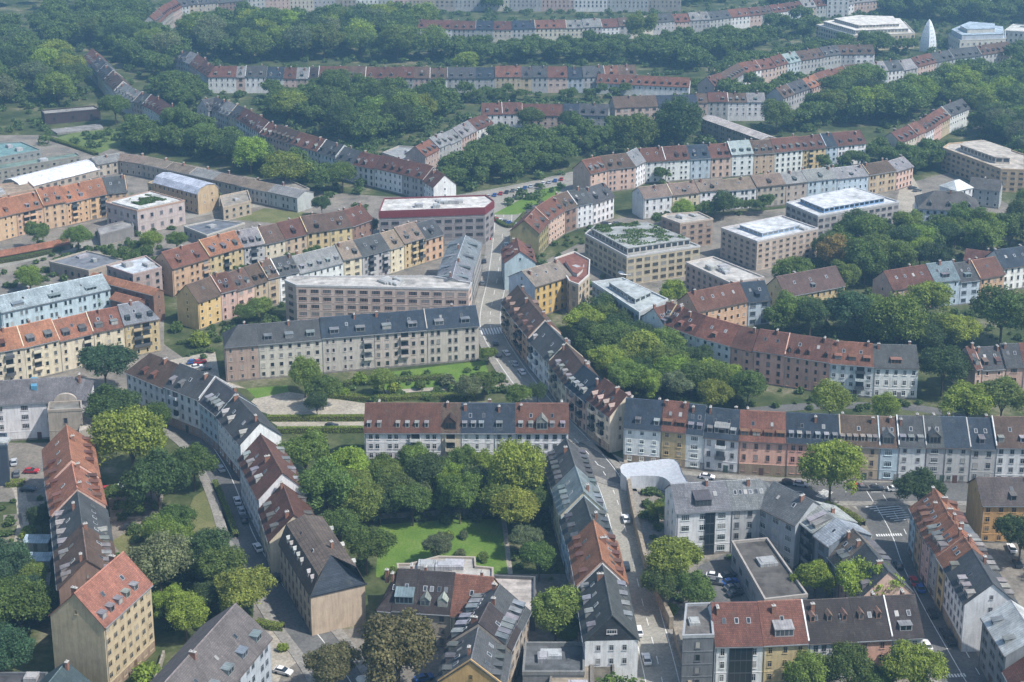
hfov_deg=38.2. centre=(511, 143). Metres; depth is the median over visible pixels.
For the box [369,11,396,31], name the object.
tree
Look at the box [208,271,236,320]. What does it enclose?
terraced house
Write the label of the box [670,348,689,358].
tree
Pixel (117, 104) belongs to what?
tree
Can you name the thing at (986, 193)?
apartment house
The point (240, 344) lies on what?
terraced house
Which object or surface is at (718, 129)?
apartment house
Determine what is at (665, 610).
garden wall
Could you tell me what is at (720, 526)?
window
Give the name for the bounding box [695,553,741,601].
court parking
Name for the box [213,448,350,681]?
road markings
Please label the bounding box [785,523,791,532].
window
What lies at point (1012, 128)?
tree
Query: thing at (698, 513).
apartment house
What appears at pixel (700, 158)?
terraced house
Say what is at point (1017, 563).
parked car
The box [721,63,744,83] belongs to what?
terraced house
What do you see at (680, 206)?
tree
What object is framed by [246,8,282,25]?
tree
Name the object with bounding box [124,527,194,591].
tree
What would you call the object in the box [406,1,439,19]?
tree
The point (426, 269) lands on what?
yard
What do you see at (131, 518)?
garden wall
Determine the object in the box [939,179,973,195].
pavilion
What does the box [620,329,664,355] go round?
tree
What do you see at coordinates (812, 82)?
terraced house
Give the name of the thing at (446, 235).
window
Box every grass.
[58,129,128,152]
[113,524,144,552]
[188,491,231,535]
[234,208,313,222]
[246,385,288,397]
[376,519,507,576]
[384,361,487,389]
[494,184,565,214]
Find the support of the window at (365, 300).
in the office building at (311, 297)
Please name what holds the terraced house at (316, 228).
on the ground at (376, 588)
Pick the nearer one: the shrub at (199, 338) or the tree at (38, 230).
the shrub at (199, 338)
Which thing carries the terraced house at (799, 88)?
on the ground at (376, 588)
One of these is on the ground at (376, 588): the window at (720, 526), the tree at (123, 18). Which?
the tree at (123, 18)
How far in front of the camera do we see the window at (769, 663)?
323.52 m
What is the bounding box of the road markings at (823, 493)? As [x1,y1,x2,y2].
[817,489,832,498]
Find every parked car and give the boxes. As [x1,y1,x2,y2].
[11,458,16,465]
[13,469,19,477]
[19,485,36,491]
[23,467,39,473]
[120,523,130,530]
[187,359,195,364]
[190,364,202,367]
[194,359,206,363]
[198,365,211,370]
[216,464,225,472]
[233,496,240,504]
[237,506,245,514]
[240,514,248,523]
[252,542,262,551]
[270,572,281,582]
[273,665,292,676]
[324,422,338,426]
[414,672,434,681]
[493,340,498,345]
[502,350,509,355]
[510,360,518,366]
[518,368,525,374]
[622,514,629,522]
[623,561,630,570]
[637,625,642,636]
[642,653,651,664]
[699,472,714,479]
[706,571,722,578]
[708,577,723,585]
[720,571,736,578]
[721,577,739,585]
[723,583,741,590]
[726,589,744,597]
[781,478,793,485]
[793,480,808,487]
[857,484,870,490]
[869,484,884,490]
[887,485,897,491]
[893,559,903,569]
[908,576,919,585]
[915,582,925,592]
[923,639,932,650]
[926,607,938,618]
[939,626,951,637]
[944,635,956,645]
[1006,543,1017,552]
[1012,558,1022,567]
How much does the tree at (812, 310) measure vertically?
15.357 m
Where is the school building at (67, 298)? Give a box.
[0,274,110,328]
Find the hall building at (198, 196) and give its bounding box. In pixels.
[152,172,218,214]
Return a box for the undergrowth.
[0,0,1023,647]
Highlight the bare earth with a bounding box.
[251,392,364,414]
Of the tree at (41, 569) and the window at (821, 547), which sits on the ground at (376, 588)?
the tree at (41, 569)
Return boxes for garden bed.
[3,513,22,525]
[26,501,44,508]
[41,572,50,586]
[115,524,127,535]
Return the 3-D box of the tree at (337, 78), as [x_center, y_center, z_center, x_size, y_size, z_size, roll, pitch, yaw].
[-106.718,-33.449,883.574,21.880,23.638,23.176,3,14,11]
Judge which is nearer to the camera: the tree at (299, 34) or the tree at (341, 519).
the tree at (341, 519)
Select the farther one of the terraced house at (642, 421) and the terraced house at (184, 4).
the terraced house at (184, 4)
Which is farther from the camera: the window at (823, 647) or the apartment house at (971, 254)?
the apartment house at (971, 254)
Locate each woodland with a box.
[0,0,1023,612]
[595,671,799,681]
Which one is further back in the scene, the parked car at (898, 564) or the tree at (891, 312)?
the tree at (891, 312)
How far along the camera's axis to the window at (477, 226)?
622.99 m
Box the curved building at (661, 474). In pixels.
[620,459,687,490]
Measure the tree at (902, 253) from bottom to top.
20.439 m
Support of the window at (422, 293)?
in the office building at (311, 297)
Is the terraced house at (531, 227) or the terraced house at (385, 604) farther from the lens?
the terraced house at (531, 227)
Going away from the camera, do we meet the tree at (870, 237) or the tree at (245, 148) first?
the tree at (870, 237)
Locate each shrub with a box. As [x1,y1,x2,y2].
[18,524,36,539]
[52,591,58,601]
[130,660,161,681]
[169,320,182,332]
[188,329,210,346]
[276,643,288,652]
[338,388,350,394]
[350,371,367,384]
[383,565,396,578]
[387,381,402,393]
[414,379,425,389]
[439,372,456,386]
[444,530,454,537]
[454,548,466,555]
[458,529,467,539]
[477,551,488,562]
[491,372,505,383]
[668,603,678,615]
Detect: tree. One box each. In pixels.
[0,32,20,41]
[0,45,27,68]
[0,73,18,98]
[0,537,7,548]
[0,540,32,578]
[0,564,13,578]
[0,575,51,637]
[0,621,36,671]
[14,264,39,286]
[16,59,49,89]
[16,562,48,581]
[18,268,43,288]
[18,573,41,582]
[23,220,49,242]
[24,503,49,533]
[27,580,56,624]
[28,47,58,64]
[37,71,76,104]
[39,38,72,50]
[54,51,87,67]
[55,62,92,92]
[58,224,93,250]
[75,16,100,44]
[77,341,138,384]
[82,382,141,417]
[86,403,168,470]
[96,94,130,124]
[102,23,136,43]
[113,15,145,28]
[115,18,145,29]
[116,444,192,512]
[121,0,150,16]
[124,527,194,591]
[132,27,160,37]
[138,230,163,255]
[140,512,177,537]
[141,400,171,426]
[147,31,182,53]
[152,582,183,620]
[157,523,194,537]
[158,503,198,525]
[159,102,194,128]
[164,231,188,246]
[165,588,210,641]
[168,441,220,491]
[174,11,204,45]
[184,123,216,152]
[184,525,232,570]
[191,579,221,617]
[194,12,226,51]
[195,544,249,578]
[196,26,229,56]
[212,131,242,165]
[213,563,277,610]
[223,19,266,55]
[232,303,255,320]
[233,135,268,173]
[236,7,258,17]
[236,27,269,62]
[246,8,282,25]
[246,296,272,322]
[251,18,278,32]
[258,149,313,180]
[262,22,299,59]
[270,88,310,122]
[273,86,306,116]
[276,428,329,468]
[279,8,306,24]
[279,23,321,59]
[280,19,299,25]
[288,354,322,397]
[289,10,328,49]
[294,456,361,510]
[300,22,347,57]
[302,21,323,55]
[302,638,362,681]
[303,390,327,413]
[304,373,343,409]
[308,86,344,109]
[311,196,330,209]
[316,506,360,541]
[318,68,352,89]
[322,103,354,138]
[323,14,346,25]
[324,6,353,16]
[324,16,340,49]
[327,160,358,192]
[328,445,369,470]
[338,7,371,26]
[340,476,384,523]
[342,524,397,574]
[343,466,372,482]
[344,17,377,54]
[345,25,375,58]
[354,94,389,113]
[354,607,438,681]
[355,76,403,97]
[358,85,393,101]
[364,6,388,16]
[366,451,401,473]
[368,0,397,14]
[368,367,395,393]
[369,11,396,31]
[371,483,396,524]
[372,216,378,229]
[375,471,414,511]
[376,23,415,61]
[377,463,411,478]
[380,101,415,137]
[387,90,420,106]
[389,482,433,525]
[390,10,419,26]
[395,441,428,465]
[403,450,446,487]
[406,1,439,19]
[407,476,433,512]
[411,91,437,112]
[412,84,439,109]
[415,23,449,58]
[421,531,453,556]
[430,462,465,506]
[438,471,482,523]
[440,460,450,466]
[446,443,479,465]
[452,51,478,66]
[453,374,482,401]
[461,465,490,492]
[470,448,492,469]
[473,371,497,400]
[478,481,516,521]
[480,347,497,364]
[482,142,512,173]
[484,437,547,491]
[487,487,540,525]
[505,383,532,402]
[508,524,543,545]
[515,107,544,124]
[519,539,557,580]
[525,484,552,523]
[526,380,548,402]
[530,583,582,641]
[555,618,579,641]
[556,110,579,124]
[562,301,606,329]
[566,316,597,348]
[573,301,600,311]
[574,322,616,356]
[584,290,618,309]
[587,343,626,378]
[589,319,628,334]
[592,302,617,321]
[603,313,632,325]
[606,360,647,390]
[608,343,636,360]
[609,111,660,151]
[609,325,657,348]
[609,354,636,373]
[612,308,634,321]
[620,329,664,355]
[624,10,658,35]
[625,319,654,331]
[630,355,656,391]
[631,368,662,398]
[634,343,678,363]
[639,566,680,599]
[644,535,704,576]
[647,500,664,517]
[651,354,688,393]
[652,94,705,145]
[652,325,687,346]
[658,279,687,300]
[659,369,694,400]
[665,569,716,602]
[670,198,694,212]
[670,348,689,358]
[675,350,695,362]
[680,358,706,398]
[683,344,713,359]
[694,357,713,368]
[696,378,734,405]
[700,358,731,382]
[712,189,736,219]
[724,368,740,398]
[726,364,742,371]
[727,369,768,409]
[761,98,795,133]
[771,255,814,277]
[774,289,807,331]
[782,648,829,681]
[789,558,837,598]
[795,298,827,335]
[797,438,868,501]
[802,295,823,322]
[809,229,839,264]
[811,377,853,413]
[813,300,837,333]
[816,232,848,262]
[818,73,858,89]
[818,87,848,115]
[822,641,873,681]
[823,287,873,332]
[830,259,862,293]
[834,555,904,596]
[837,65,870,79]
[838,206,866,234]
[842,236,890,284]
[848,84,894,121]
[848,212,889,238]
[853,61,888,81]
[853,306,877,340]
[854,76,883,88]
[858,663,898,681]
[859,230,891,242]
[860,291,929,343]
[867,293,884,303]
[870,389,902,415]
[871,238,918,268]
[878,83,907,118]
[879,224,908,237]
[879,639,950,681]
[888,225,923,263]
[890,328,909,343]
[890,465,947,499]
[891,208,925,226]
[894,80,931,120]
[900,72,940,110]
[904,280,955,312]
[905,223,935,261]
[906,235,933,264]
[910,322,946,348]
[914,240,956,262]
[918,344,972,395]
[926,318,945,337]
[930,312,956,343]
[936,61,957,83]
[937,216,967,247]
[937,222,965,246]
[937,379,998,416]
[938,314,983,347]
[944,80,977,101]
[945,63,981,90]
[946,201,987,242]
[953,88,979,107]
[963,85,1001,109]
[963,216,1008,250]
[967,80,995,91]
[968,209,997,245]
[968,283,1023,342]
[975,104,1004,135]
[977,375,1023,415]
[984,107,1016,141]
[988,211,1023,247]
[989,75,1018,88]
[991,113,1023,132]
[992,513,1023,559]
[994,82,1023,105]
[1003,119,1023,141]
[1004,197,1023,214]
[1007,104,1023,113]
[1012,99,1023,107]
[1013,67,1023,71]
[1013,70,1023,77]
[1013,72,1023,83]
[1013,130,1023,140]
[1015,111,1023,121]
[1016,135,1023,148]
[1016,187,1023,199]
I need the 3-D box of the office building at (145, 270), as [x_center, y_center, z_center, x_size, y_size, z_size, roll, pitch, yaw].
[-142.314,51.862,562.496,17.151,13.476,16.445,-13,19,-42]
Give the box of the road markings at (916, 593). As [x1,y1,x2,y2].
[866,490,979,680]
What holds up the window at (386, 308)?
in the office building at (311, 297)
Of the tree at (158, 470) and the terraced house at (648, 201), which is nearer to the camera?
the tree at (158, 470)
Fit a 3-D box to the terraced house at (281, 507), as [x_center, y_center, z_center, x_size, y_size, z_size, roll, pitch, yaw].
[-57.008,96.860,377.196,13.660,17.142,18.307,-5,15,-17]
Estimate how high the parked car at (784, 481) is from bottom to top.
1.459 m
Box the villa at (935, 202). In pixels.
[914,189,980,220]
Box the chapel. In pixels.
[47,393,82,440]
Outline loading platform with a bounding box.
[51,124,102,134]
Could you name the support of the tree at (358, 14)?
on the ground at (376, 588)
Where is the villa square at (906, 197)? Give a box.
[897,177,921,214]
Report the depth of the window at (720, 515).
376.11 m
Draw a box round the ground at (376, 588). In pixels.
[0,0,1023,681]
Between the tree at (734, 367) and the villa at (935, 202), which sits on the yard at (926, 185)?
the villa at (935, 202)
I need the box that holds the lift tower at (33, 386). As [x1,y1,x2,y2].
[31,377,36,390]
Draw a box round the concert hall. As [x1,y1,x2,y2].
[948,21,1005,48]
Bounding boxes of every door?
[37,432,41,438]
[723,465,727,472]
[759,468,763,475]
[952,475,956,482]
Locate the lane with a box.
[0,203,264,267]
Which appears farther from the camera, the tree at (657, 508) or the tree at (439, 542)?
the tree at (657, 508)
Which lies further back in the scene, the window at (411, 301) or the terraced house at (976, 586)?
the window at (411, 301)
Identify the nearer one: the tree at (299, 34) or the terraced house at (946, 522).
the terraced house at (946, 522)
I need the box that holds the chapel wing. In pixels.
[79,418,94,439]
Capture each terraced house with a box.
[0,196,17,241]
[0,325,25,379]
[7,191,43,236]
[16,318,61,378]
[34,185,66,229]
[41,424,100,486]
[45,461,107,532]
[50,490,112,551]
[52,313,93,372]
[53,522,115,605]
[59,182,89,226]
[81,178,107,220]
[83,48,105,78]
[85,306,124,346]
[87,153,119,177]
[90,56,114,85]
[97,64,114,95]
[102,174,127,200]
[104,70,131,96]
[114,82,131,111]
[117,299,160,355]
[118,153,147,176]
[123,87,140,114]
[125,353,178,410]
[133,91,149,114]
[141,157,171,179]
[142,94,160,119]
[145,10,165,25]
[152,4,173,30]
[152,99,177,127]
[153,241,210,296]
[163,363,232,437]
[164,162,195,176]
[166,0,181,26]
[175,50,188,70]
[175,276,221,329]
[176,0,189,14]
[182,51,197,72]
[186,0,198,12]
[188,166,220,182]
[189,54,205,74]
[196,60,214,87]
[196,230,243,274]
[197,0,217,11]
[197,97,214,116]
[198,378,256,452]
[207,65,236,92]
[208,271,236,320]
[211,96,225,127]
[213,170,254,194]
[215,394,282,478]
[217,100,238,129]
[218,0,242,10]
[222,321,258,381]
[227,267,254,316]
[228,104,245,126]
[235,108,255,136]
[235,226,264,265]
[236,66,245,90]
[237,177,274,205]
[237,433,306,537]
[243,0,264,8]
[244,262,267,297]
[245,64,267,92]
[246,114,270,137]
[256,256,279,305]
[256,318,322,378]
[257,223,285,258]
[257,480,313,572]
[259,120,277,143]
[265,0,289,9]
[266,67,284,92]
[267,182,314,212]
[269,124,299,151]
[270,252,299,302]
[276,217,306,253]
[284,66,296,87]
[289,0,313,11]
[290,132,326,162]
[292,245,343,275]
[296,67,308,87]
[298,211,329,247]
[308,65,318,79]
[313,0,334,9]
[317,140,346,163]
[318,65,347,85]
[319,312,373,373]
[323,208,352,245]
[334,237,361,275]
[335,0,355,6]
[335,145,360,182]
[342,201,373,239]
[347,65,365,79]
[352,150,379,187]
[353,233,390,275]
[356,0,377,4]
[363,399,440,459]
[365,65,396,79]
[371,309,426,368]
[373,154,409,194]
[376,568,408,619]
[378,0,393,4]
[380,229,404,274]
[391,562,419,619]
[393,220,425,269]
[394,0,408,4]
[396,65,413,88]
[401,160,436,196]
[404,140,438,167]
[409,0,434,5]
[414,66,429,86]
[415,218,443,263]
[416,564,454,647]
[417,18,426,34]
[422,168,456,196]
[423,303,479,364]
[425,133,450,158]
[427,19,452,36]
[430,67,446,87]
[435,0,454,10]
[436,627,512,681]
[437,257,474,304]
[440,129,461,151]
[440,235,482,297]
[441,400,460,457]
[445,602,521,681]
[447,66,475,92]
[450,570,498,631]
[451,120,477,150]
[452,19,475,36]
[454,0,483,10]
[460,398,493,454]
[463,582,531,669]
[468,114,493,138]
[475,20,493,41]
[476,66,494,88]
[480,100,501,125]
[484,0,508,10]
[493,21,511,41]
[494,403,514,453]
[495,64,520,92]
[500,238,536,289]
[501,100,521,127]
[501,285,545,347]
[509,0,540,10]
[510,209,549,255]
[512,20,534,39]
[512,302,561,366]
[515,399,568,470]
[521,66,531,90]
[521,196,565,245]
[522,102,541,125]
[527,320,571,391]
[532,65,547,92]
[534,19,565,40]
[541,0,573,11]
[542,102,562,128]
[543,437,597,522]
[547,64,566,92]
[547,342,597,402]
[551,465,607,551]
[553,191,577,233]
[559,495,612,580]
[563,102,578,126]
[564,362,608,433]
[565,19,582,37]
[567,66,582,92]
[567,186,592,228]
[567,519,628,618]
[572,155,607,189]
[574,0,606,11]
[576,563,639,681]
[579,102,609,125]
[582,17,601,33]
[582,64,604,90]
[584,182,614,225]
[585,378,630,452]
[596,74,643,95]
[600,17,618,34]
[600,152,635,191]
[603,65,618,74]
[607,0,647,11]
[608,95,636,117]
[617,16,631,38]
[617,63,636,74]
[623,395,663,462]
[626,147,645,188]
[631,16,652,38]
[632,184,671,219]
[634,94,657,118]
[637,145,665,182]
[641,303,667,330]
[643,73,690,95]
[648,0,680,11]
[652,13,674,34]
[656,93,697,110]
[660,399,688,467]
[661,144,690,181]
[665,299,675,318]
[665,303,684,330]
[666,178,699,212]
[671,308,706,347]
[672,13,689,29]
[676,280,747,326]
[681,602,713,681]
[685,403,706,470]
[686,142,710,179]
[688,11,710,32]
[693,92,707,116]
[694,178,727,212]
[694,314,739,363]
[698,73,725,92]
[702,405,739,473]
[707,9,731,27]
[707,90,727,119]
[707,142,731,178]
[708,601,763,681]
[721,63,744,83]
[723,176,756,210]
[726,138,753,176]
[727,6,749,28]
[727,91,746,120]
[730,325,758,370]
[737,406,785,476]
[738,59,761,83]
[740,278,771,326]
[746,7,761,26]
[746,90,764,120]
[749,170,785,207]
[750,138,774,174]
[752,328,788,386]
[755,58,776,82]
[757,5,771,25]
[757,599,808,681]
[766,84,794,108]
[768,3,787,16]
[769,53,788,77]
[770,133,802,172]
[780,170,807,204]
[782,51,800,73]
[783,1,802,18]
[783,332,832,391]
[785,412,839,477]
[786,77,810,109]
[795,48,824,73]
[797,134,825,168]
[799,0,816,17]
[801,166,836,196]
[801,597,856,681]
[803,74,820,92]
[813,0,826,17]
[814,69,833,91]
[819,45,841,69]
[820,131,837,165]
[826,528,886,597]
[829,339,873,397]
[830,65,843,74]
[831,163,868,190]
[832,130,866,164]
[837,43,855,65]
[837,542,914,597]
[839,411,879,479]
[848,590,891,679]
[849,0,854,14]
[853,0,881,12]
[854,43,874,63]
[861,157,896,193]
[870,61,888,81]
[872,264,933,307]
[872,340,919,398]
[877,415,898,480]
[883,58,903,82]
[883,588,924,671]
[884,125,917,158]
[885,154,913,190]
[896,412,925,478]
[898,58,917,76]
[904,120,926,143]
[907,485,959,563]
[911,53,936,74]
[913,500,967,576]
[917,117,934,138]
[919,512,975,589]
[922,412,944,481]
[923,112,942,139]
[926,260,960,307]
[927,521,987,601]
[930,49,954,68]
[932,107,950,137]
[934,534,993,615]
[936,98,970,132]
[941,412,970,482]
[942,549,1018,651]
[949,46,981,62]
[952,258,980,304]
[952,342,982,384]
[966,414,995,481]
[971,256,1005,298]
[974,344,1005,382]
[975,44,997,62]
[985,243,1023,289]
[990,415,1023,476]
[991,40,1011,62]
[998,342,1023,386]
[1019,343,1023,391]
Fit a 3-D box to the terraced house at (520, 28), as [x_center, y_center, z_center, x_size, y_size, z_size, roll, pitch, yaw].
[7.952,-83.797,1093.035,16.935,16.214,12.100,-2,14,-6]
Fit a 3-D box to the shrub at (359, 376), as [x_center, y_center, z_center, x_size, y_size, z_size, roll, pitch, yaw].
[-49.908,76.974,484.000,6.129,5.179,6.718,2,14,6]
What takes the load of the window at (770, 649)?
in the terraced house at (784, 631)
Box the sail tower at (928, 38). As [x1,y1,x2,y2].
[919,19,935,51]
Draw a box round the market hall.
[2,159,99,188]
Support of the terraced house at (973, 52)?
on the ground at (376, 588)
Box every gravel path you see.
[272,421,363,426]
[501,519,512,573]
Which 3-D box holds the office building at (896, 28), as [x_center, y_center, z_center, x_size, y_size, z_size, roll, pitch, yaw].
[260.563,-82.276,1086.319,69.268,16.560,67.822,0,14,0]
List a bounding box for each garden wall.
[109,516,153,521]
[154,650,164,676]
[377,509,503,518]
[624,460,673,628]
[673,626,691,681]
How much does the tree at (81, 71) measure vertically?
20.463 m
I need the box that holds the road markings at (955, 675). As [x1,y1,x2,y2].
[943,673,965,677]
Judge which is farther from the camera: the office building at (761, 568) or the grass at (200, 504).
the grass at (200, 504)
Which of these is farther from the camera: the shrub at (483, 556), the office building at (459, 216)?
the office building at (459, 216)
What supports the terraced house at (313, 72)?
on the ground at (376, 588)
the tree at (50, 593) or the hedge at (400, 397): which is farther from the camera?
the hedge at (400, 397)
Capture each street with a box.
[165,423,360,681]
[469,173,572,195]
[479,215,680,681]
[574,442,967,500]
[739,402,969,416]
[843,483,987,681]
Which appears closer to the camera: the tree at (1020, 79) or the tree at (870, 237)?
the tree at (870, 237)
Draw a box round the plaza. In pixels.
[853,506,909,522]
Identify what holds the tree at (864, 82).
on the ground at (376, 588)
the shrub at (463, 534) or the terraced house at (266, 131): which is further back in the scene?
the terraced house at (266, 131)
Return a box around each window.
[20,405,28,410]
[21,414,28,419]
[22,423,29,428]
[107,636,111,645]
[107,648,111,657]
[108,660,112,668]
[129,640,133,648]
[265,658,268,667]
[298,289,306,293]
[298,297,306,300]
[299,304,307,308]
[299,312,307,315]
[310,289,318,293]
[311,297,319,301]
[311,304,319,308]
[311,312,319,316]
[323,289,330,293]
[323,297,331,301]
[323,305,331,308]
[323,312,331,316]
[335,290,343,293]
[335,297,343,301]
[335,305,343,309]
[347,290,355,294]
[347,298,355,301]
[347,305,355,309]
[359,290,367,294]
[360,298,367,302]
[360,305,367,309]
[372,291,379,294]
[372,298,380,302]
[372,306,380,309]
[381,222,388,225]
[384,291,392,295]
[384,298,392,302]
[384,306,392,310]
[391,221,398,225]
[396,291,404,295]
[396,299,404,302]
[396,306,404,310]
[409,291,416,295]
[409,299,417,303]
[421,292,429,295]
[421,299,429,303]
[432,434,436,439]
[433,292,441,296]
[433,299,441,303]
[439,616,443,622]
[439,627,444,633]
[439,638,444,644]
[444,219,451,223]
[444,226,451,230]
[444,233,451,237]
[445,292,453,296]
[446,300,454,304]
[455,219,462,222]
[455,226,462,229]
[455,233,462,236]
[458,292,466,296]
[458,300,466,304]
[465,219,472,222]
[465,226,472,229]
[476,218,483,222]
[476,225,483,229]
[476,232,483,235]
[595,645,600,651]
[595,658,600,664]
[606,629,616,634]
[608,658,613,664]
[609,645,613,650]
[622,644,626,650]
[622,658,626,663]
[644,256,650,261]
[660,260,666,265]
[681,515,689,520]
[681,525,689,531]
[690,436,698,441]
[690,444,697,449]
[690,453,697,458]
[690,462,697,466]
[694,654,700,661]
[694,667,699,673]
[695,641,700,648]
[698,535,704,541]
[699,514,704,519]
[699,524,704,530]
[716,544,724,550]
[717,523,725,529]
[717,534,725,539]
[718,512,725,518]
[718,674,723,681]
[719,661,724,668]
[720,648,724,656]
[733,533,738,539]
[734,522,739,528]
[735,511,739,517]
[745,578,748,589]
[746,532,751,538]
[747,511,752,517]
[747,521,751,527]
[751,589,755,600]
[752,661,756,668]
[752,674,755,681]
[753,648,757,655]
[760,511,765,518]
[760,521,765,529]
[766,673,771,680]
[767,647,772,654]
[767,660,771,667]
[771,538,777,546]
[772,517,778,525]
[772,528,778,536]
[782,647,787,653]
[783,545,790,553]
[783,556,789,564]
[784,534,791,542]
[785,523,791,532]
[790,456,794,462]
[791,445,795,451]
[798,445,802,451]
[813,645,818,652]
[818,542,823,552]
[821,645,826,652]
[869,460,873,466]
[879,642,884,648]
[882,472,890,477]
[883,461,891,466]
[884,450,892,455]
[929,466,937,471]
[930,458,937,462]
[931,449,938,453]
[972,462,977,468]
[973,451,978,457]
[983,535,988,540]
[984,526,988,531]
[985,463,990,468]
[985,507,990,512]
[986,451,991,457]
[997,467,1001,472]
[998,449,1003,454]
[998,458,1002,463]
[998,507,1003,512]
[1009,449,1014,454]
[1009,458,1013,463]
[1010,368,1017,372]
[1011,507,1016,512]
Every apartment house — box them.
[40,660,90,681]
[48,551,154,681]
[150,603,272,681]
[278,514,366,635]
[508,258,571,314]
[555,251,589,313]
[664,477,730,554]
[701,115,775,141]
[725,477,770,552]
[759,481,820,569]
[766,265,845,319]
[799,501,857,565]
[812,517,872,593]
[963,247,990,260]
[965,477,1023,542]
[969,176,1002,208]
[978,599,1023,681]
[1002,657,1023,681]
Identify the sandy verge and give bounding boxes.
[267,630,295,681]
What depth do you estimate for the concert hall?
1048.94 m
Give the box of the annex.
[397,556,493,610]
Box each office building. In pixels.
[0,372,95,440]
[0,433,10,485]
[0,671,47,681]
[105,191,185,233]
[106,255,162,289]
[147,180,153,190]
[220,190,251,219]
[284,276,471,320]
[379,195,493,245]
[585,221,699,283]
[592,277,667,321]
[661,211,712,245]
[685,256,763,291]
[720,215,818,270]
[731,537,807,600]
[785,187,899,236]
[816,15,914,49]
[826,0,848,17]
[941,140,1023,191]
[1005,24,1023,42]
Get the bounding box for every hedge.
[0,243,73,263]
[5,478,25,487]
[41,134,98,155]
[212,479,238,537]
[255,617,285,631]
[267,414,363,421]
[277,425,363,433]
[327,391,475,400]
[344,373,442,386]
[494,211,525,227]
[823,500,865,525]
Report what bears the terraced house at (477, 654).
on the ground at (376, 588)
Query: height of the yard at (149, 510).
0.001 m
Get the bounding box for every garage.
[494,575,534,630]
[522,642,584,681]
[549,664,591,681]
[592,664,614,681]
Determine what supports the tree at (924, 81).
on the ground at (376, 588)
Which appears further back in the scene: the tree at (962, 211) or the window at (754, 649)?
the tree at (962, 211)
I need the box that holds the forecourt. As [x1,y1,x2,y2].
[169,352,242,387]
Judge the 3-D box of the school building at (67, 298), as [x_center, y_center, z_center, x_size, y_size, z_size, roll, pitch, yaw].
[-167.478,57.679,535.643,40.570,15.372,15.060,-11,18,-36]
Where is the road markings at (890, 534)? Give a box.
[876,533,901,535]
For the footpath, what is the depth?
479.14 m
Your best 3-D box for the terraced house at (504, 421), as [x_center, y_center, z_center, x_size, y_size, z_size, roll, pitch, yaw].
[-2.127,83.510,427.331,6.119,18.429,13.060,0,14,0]
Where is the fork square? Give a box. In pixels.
[492,180,572,216]
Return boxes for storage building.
[0,238,70,257]
[41,105,100,124]
[90,272,164,321]
[109,292,146,306]
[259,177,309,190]
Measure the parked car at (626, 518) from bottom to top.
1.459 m
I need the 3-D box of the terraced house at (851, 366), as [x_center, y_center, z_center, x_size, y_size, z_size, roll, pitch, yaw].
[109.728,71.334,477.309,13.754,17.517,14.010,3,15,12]
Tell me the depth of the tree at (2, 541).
365.72 m
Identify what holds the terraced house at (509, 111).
on the ground at (376, 588)
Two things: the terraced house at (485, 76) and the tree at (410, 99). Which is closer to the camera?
the tree at (410, 99)
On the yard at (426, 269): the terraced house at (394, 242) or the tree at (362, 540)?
the terraced house at (394, 242)
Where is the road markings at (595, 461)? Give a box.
[480,215,679,681]
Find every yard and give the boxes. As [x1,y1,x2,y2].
[0,135,384,392]
[0,443,47,501]
[107,484,162,551]
[253,604,443,681]
[363,197,485,304]
[494,574,577,681]
[536,190,898,315]
[638,468,908,681]
[893,173,1009,268]
[957,506,1023,606]
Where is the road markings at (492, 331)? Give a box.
[480,327,502,334]
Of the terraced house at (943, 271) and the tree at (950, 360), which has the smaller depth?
the tree at (950, 360)
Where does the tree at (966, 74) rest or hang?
on the ground at (376, 588)
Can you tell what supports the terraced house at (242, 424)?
on the ground at (376, 588)
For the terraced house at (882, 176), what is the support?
on the yard at (714, 248)
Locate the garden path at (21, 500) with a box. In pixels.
[12,487,28,543]
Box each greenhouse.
[22,534,51,550]
[30,552,53,568]
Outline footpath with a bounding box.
[385,383,505,393]
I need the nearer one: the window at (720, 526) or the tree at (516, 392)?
the window at (720, 526)
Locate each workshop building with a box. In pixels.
[0,141,40,162]
[0,152,80,179]
[0,181,35,197]
[49,250,124,279]
[183,219,244,241]
[382,146,414,159]
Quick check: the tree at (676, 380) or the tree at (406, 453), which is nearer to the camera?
the tree at (406, 453)
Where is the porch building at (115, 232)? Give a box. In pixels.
[96,220,133,245]
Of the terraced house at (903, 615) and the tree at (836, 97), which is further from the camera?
the tree at (836, 97)
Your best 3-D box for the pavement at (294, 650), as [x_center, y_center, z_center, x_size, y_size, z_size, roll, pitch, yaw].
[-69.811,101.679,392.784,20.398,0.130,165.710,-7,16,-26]
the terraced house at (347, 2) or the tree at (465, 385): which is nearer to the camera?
the tree at (465, 385)
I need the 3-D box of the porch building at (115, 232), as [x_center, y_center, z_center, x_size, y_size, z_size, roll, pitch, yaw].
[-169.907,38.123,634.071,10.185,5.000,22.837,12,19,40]
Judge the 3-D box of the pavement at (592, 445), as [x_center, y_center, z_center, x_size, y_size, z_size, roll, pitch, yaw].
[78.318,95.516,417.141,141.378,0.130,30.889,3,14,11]
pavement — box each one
[161,427,377,681]
[456,171,572,197]
[474,214,681,681]
[580,439,966,505]
[927,651,979,681]
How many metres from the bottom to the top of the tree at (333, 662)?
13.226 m
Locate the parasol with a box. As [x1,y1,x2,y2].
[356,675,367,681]

